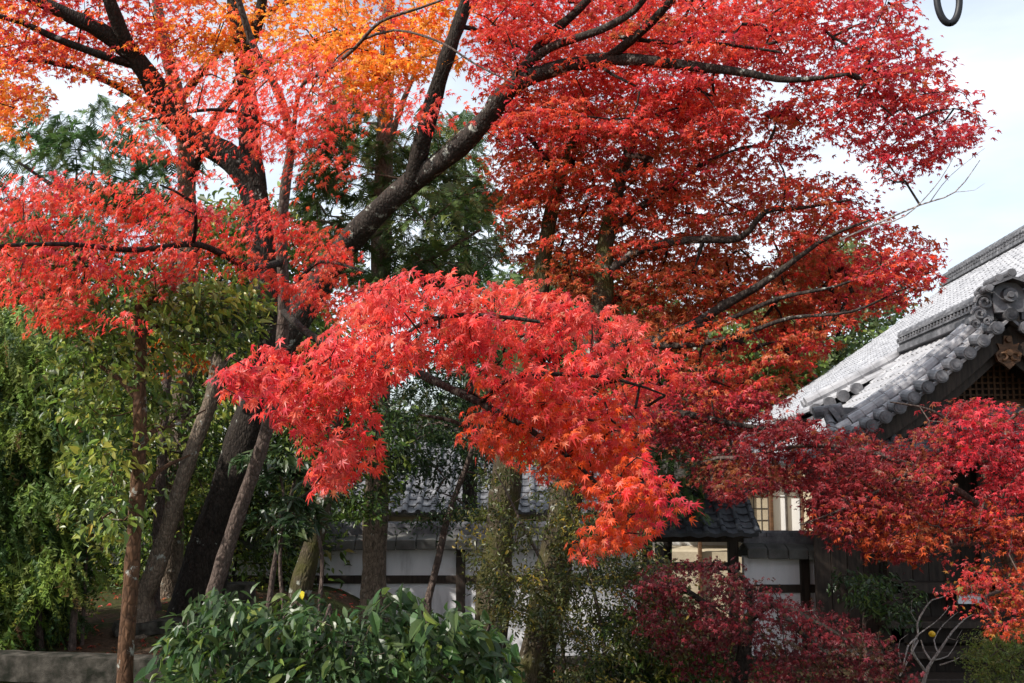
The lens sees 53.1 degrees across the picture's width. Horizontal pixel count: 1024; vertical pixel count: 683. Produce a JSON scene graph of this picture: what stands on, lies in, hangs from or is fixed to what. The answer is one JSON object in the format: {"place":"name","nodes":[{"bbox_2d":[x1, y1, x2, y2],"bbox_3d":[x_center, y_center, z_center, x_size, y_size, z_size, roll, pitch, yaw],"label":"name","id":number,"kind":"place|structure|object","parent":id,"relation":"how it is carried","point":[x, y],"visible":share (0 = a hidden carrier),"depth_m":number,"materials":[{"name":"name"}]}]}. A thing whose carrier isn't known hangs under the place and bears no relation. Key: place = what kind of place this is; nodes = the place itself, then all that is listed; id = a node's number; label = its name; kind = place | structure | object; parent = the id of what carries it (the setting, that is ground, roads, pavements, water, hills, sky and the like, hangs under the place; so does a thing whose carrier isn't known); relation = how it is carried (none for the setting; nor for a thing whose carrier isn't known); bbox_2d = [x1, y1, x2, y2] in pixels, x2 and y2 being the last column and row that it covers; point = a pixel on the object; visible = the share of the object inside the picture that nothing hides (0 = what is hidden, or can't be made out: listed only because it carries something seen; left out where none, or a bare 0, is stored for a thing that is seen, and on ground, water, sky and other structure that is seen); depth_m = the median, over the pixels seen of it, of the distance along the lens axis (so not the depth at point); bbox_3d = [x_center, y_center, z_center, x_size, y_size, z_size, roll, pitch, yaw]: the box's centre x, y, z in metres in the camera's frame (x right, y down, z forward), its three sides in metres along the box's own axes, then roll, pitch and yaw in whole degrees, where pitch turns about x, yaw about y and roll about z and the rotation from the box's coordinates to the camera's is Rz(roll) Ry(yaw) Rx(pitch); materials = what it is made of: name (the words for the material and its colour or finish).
{"place":"outdoors","nodes":[
{"label":"outdoors","id":0,"kind":"place"},
{"bbox_2d":[0,493,900,682],"bbox_3d":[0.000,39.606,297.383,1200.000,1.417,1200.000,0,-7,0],"label":"ground","id":1,"kind":"structure","parent":0,"point":[107,640],"depth_m":12.86,"materials":[{"name":"soil"}]},
{"bbox_2d":[0,289,125,650],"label":"yew shrub","id":2,"kind":"object","parent":1,"relation":"on","point":[43,575],"visible":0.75,"depth_m":10.43,"materials":[{"name":"green plant"}]},
{"bbox_2d":[0,650,175,682],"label":"stone kerb","id":3,"kind":"structure","parent":1,"relation":"on","point":[46,667],"depth_m":9.49,"materials":[{"name":"stone"}]},
{"bbox_2d":[0,215,207,584],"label":"evergreen tree","id":4,"kind":"object","parent":1,"relation":"on","point":[138,275],"visible":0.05,"depth_m":16.36,"materials":[{"name":"green plant"}]},
{"bbox_2d":[0,90,220,266],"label":"conifer tree","id":5,"kind":"object","parent":1,"relation":"on","point":[65,138],"visible":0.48,"depth_m":18.49,"materials":[{"name":"green plant"}]},
{"bbox_2d":[111,617,182,636],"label":"stone slab","id":6,"kind":"structure","parent":1,"relation":"on","point":[150,627],"depth_m":11.16,"materials":[{"name":"stone"}]},
{"bbox_2d":[22,262,276,682],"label":"camellia tree","id":7,"kind":"object","parent":1,"relation":"on","point":[210,304],"visible":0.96,"depth_m":7.06,"materials":[{"name":"green plant"}]},
{"bbox_2d":[88,250,238,610],"bbox_3d":[-4.839,1.259,14.017,2.878,4.659,2.675,0,-7,0],"label":"evergreen tree","id":8,"kind":"object","parent":1,"relation":"on","point":[210,440],"visible":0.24,"depth_m":13.33,"materials":[{"name":"green plant"}]},
{"bbox_2d":[135,271,277,638],"bbox_3d":[-3.438,1.256,11.773,1.441,4.232,1.590,-4,-8,29],"label":"evergreen tree","id":9,"kind":"object","parent":1,"relation":"on","point":[150,580],"visible":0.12,"depth_m":11.42,"materials":[{"name":"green plant"}]},
{"bbox_2d":[90,471,342,592],"bbox_3d":[-4.553,2.865,15.073,4.144,2.168,2.114,0,-7,0],"label":"evergreen tree","id":10,"kind":"object","parent":1,"relation":"on","point":[257,553],"visible":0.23,"depth_m":14.68,"materials":[{"name":"green plant"}]},
{"bbox_2d":[223,581,255,608],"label":"stone block","id":11,"kind":"structure","parent":1,"relation":"on","point":[238,586],"depth_m":12.18,"materials":[{"name":"stone"}]},
{"bbox_2d":[0,0,483,598],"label":"maple tree","id":12,"kind":"object","parent":1,"relation":"on","point":[368,58],"visible":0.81,"depth_m":12.06,"materials":[{"name":"orange plant"}]},
{"bbox_2d":[125,174,394,590],"bbox_3d":[-4.435,0.569,17.254,5.316,7.742,5.094,0,-7,0],"label":"evergreen tree","id":13,"kind":"object","parent":1,"relation":"on","point":[319,323],"visible":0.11,"depth_m":16.22,"materials":[{"name":"green plant"}]},
{"bbox_2d":[226,440,341,648],"bbox_3d":[-2.096,2.263,9.748,1.108,2.667,1.509,0,-7,0],"label":"whorled shrub","id":14,"kind":"object","parent":1,"relation":"on","point":[300,526],"visible":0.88,"depth_m":9.66,"materials":[{"name":"green plant"}]},
{"bbox_2d":[134,582,525,682],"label":"glossy bush","id":15,"kind":"object","parent":1,"relation":"on","point":[463,647],"visible":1,"depth_m":6.22,"materials":[{"name":"green plant"}]},
{"bbox_2d":[271,361,430,657],"bbox_3d":[-1.870,1.915,11.518,1.871,3.435,2.156,0,-7,0],"label":"evergreen tree","id":16,"kind":"object","parent":1,"relation":"on","point":[303,575],"visible":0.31,"depth_m":11.00,"materials":[{"name":"green plant"}]},
{"bbox_2d":[0,0,704,676],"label":"maple tree","id":17,"kind":"object","parent":1,"relation":"on","point":[574,434],"visible":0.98,"depth_m":4.59,"materials":[{"name":"red plant"}]},
{"bbox_2d":[82,521,637,666],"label":"garden wall","id":18,"kind":"structure","parent":1,"relation":"on","point":[409,563],"depth_m":15.57,"materials":[{"name":"white paint"}]},
{"bbox_2d":[276,0,517,660],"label":"conifer tree","id":19,"kind":"object","parent":1,"relation":"on","point":[380,243],"visible":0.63,"depth_m":13.21,"materials":[{"name":"green plant"}]},
{"bbox_2d":[365,340,507,622],"bbox_3d":[-0.938,2.128,12.604,1.938,4.855,2.200,0,-7,0],"label":"evergreen tree","id":20,"kind":"object","parent":1,"relation":"on","point":[468,459],"visible":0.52,"depth_m":12.41,"materials":[{"name":"green plant"}]},
{"bbox_2d":[5,583,891,682],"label":"fallen leaves","id":21,"kind":"object","parent":1,"relation":"on","point":[109,604],"visible":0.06,"depth_m":12.90,"materials":[{"name":"brown plant"}]},
{"bbox_2d":[265,416,644,545],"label":"tiled house","id":22,"kind":"structure","parent":1,"relation":"on","point":[406,510],"depth_m":24.06,"materials":[{"name":"tile"}]},
{"bbox_2d":[390,109,544,520],"bbox_3d":[-1.337,0.159,21.113,4.181,10.995,4.584,0,-7,0],"label":"conifer tree","id":23,"kind":"object","parent":1,"relation":"on","point":[467,118],"visible":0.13,"depth_m":20.73,"materials":[{"name":"green plant"}]},
{"bbox_2d":[0,0,1001,618],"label":"maple tree","id":24,"kind":"object","parent":1,"relation":"on","point":[634,42],"visible":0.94,"depth_m":10.52,"materials":[{"name":"red plant"}]},
{"bbox_2d":[478,255,659,414],"bbox_3d":[1.680,1.926,32.891,6.613,10.442,6.800,0,-7,0],"label":"broadleaf tree","id":25,"kind":"object","parent":1,"relation":"on","point":[625,375],"visible":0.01,"depth_m":31.61,"materials":[{"name":"green plant"}]},
{"bbox_2d":[449,436,709,682],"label":"leaved shrub","id":26,"kind":"object","parent":1,"relation":"on","point":[628,573],"visible":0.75,"depth_m":9.42,"materials":[{"name":"green plant"}]},
{"bbox_2d":[614,280,735,453],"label":"broadleaf tree","id":27,"kind":"object","parent":1,"relation":"on","point":[663,380],"visible":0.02,"depth_m":34.18,"materials":[{"name":"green plant"}]},
{"bbox_2d":[575,605,781,682],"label":"leafy shrub","id":28,"kind":"object","parent":1,"relation":"on","point":[664,677],"visible":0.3,"depth_m":9.52,"materials":[{"name":"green plant"}]},
{"bbox_2d":[609,394,752,594],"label":"conifer tree","id":29,"kind":"object","parent":1,"relation":"on","point":[670,468],"visible":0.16,"depth_m":15.02,"materials":[{"name":"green plant"}]},
{"bbox_2d":[630,482,761,660],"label":"garden gate","id":30,"kind":"structure","parent":1,"relation":"on","point":[734,525],"depth_m":15.44,"materials":[{"name":"tile"}]},
{"bbox_2d":[655,544,664,628],"bbox_3d":[2.322,4.070,15.968,0.080,1.750,0.660,0,-7,0],"label":"door","id":31,"kind":"structure","parent":30,"relation":"in","point":[661,548],"depth_m":15.75,"materials":[{"name":"brown wood"}]},
{"bbox_2d":[627,433,803,620],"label":"corridor wing","id":32,"kind":"structure","parent":1,"relation":"on","point":[774,513],"depth_m":20.27,"materials":[{"name":"beige paint"}]},
{"bbox_2d":[465,76,984,682],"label":"maple tree","id":33,"kind":"object","parent":1,"relation":"on","point":[607,258],"visible":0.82,"depth_m":10.86,"materials":[{"name":"red plant"}]},
{"bbox_2d":[669,301,835,421],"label":"broadleaf tree","id":34,"kind":"object","parent":1,"relation":"on","point":[824,367],"visible":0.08,"depth_m":36.32,"materials":[{"name":"green plant"}]},
{"bbox_2d":[615,555,924,682],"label":"dwarf maple","id":35,"kind":"object","parent":1,"relation":"on","point":[726,628],"visible":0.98,"depth_m":8.71,"materials":[{"name":"red plant"}]},
{"bbox_2d":[739,530,886,667],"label":"garden wall","id":36,"kind":"structure","parent":1,"relation":"on","point":[784,559],"depth_m":15.56,"materials":[{"name":"white paint"}]},
{"bbox_2d":[616,371,1023,643],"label":"maple tree","id":37,"kind":"object","parent":1,"relation":"on","point":[1000,529],"visible":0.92,"depth_m":9.53,"materials":[{"name":"red plant"}]},
{"bbox_2d":[764,222,919,366],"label":"broadleaf tree","id":38,"kind":"object","parent":1,"relation":"on","point":[869,330],"visible":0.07,"depth_m":43.01,"materials":[{"name":"green plant"}]},
{"bbox_2d":[827,561,928,681],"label":"camellia shrub","id":39,"kind":"object","parent":1,"relation":"on","point":[877,604],"visible":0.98,"depth_m":12.85,"materials":[{"name":"green plant"}]},
{"bbox_2d":[734,225,1023,682],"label":"temple hall","id":40,"kind":"structure","parent":1,"relation":"on","point":[961,337],"depth_m":14.78,"materials":[{"name":"grey tile"}]},
{"bbox_2d":[898,585,972,682],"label":"citrus bush","id":41,"kind":"object","parent":1,"relation":"on","point":[933,659],"visible":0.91,"depth_m":11.41,"materials":[{"name":"brown plant"}]},
{"bbox_2d":[954,626,1023,682],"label":"round bush","id":42,"kind":"object","parent":1,"relation":"on","point":[1005,654],"visible":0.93,"depth_m":10.71,"materials":[{"name":"green plant"}]},
{"bbox_2d":[0,0,1023,447],"label":"sky","id":43,"kind":"structure","parent":0,"point":[987,38],"materials":[{"name":"white"}]},
{"bbox_3d":[1.786,0.175,2.195,3.400,4.478,0.140,0,-7,0],"label":"eave beam","id":44,"kind":"object","parent":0,"visible":0},
{"bbox_2d":[933,0,962,26],"bbox_3d":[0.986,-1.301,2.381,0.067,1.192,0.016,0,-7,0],"label":"iron ring","id":45,"kind":"object","parent":44,"relation":"hanging from","point":[944,20],"visible":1,"depth_m":2.31,"materials":[{"name":"black metal"}]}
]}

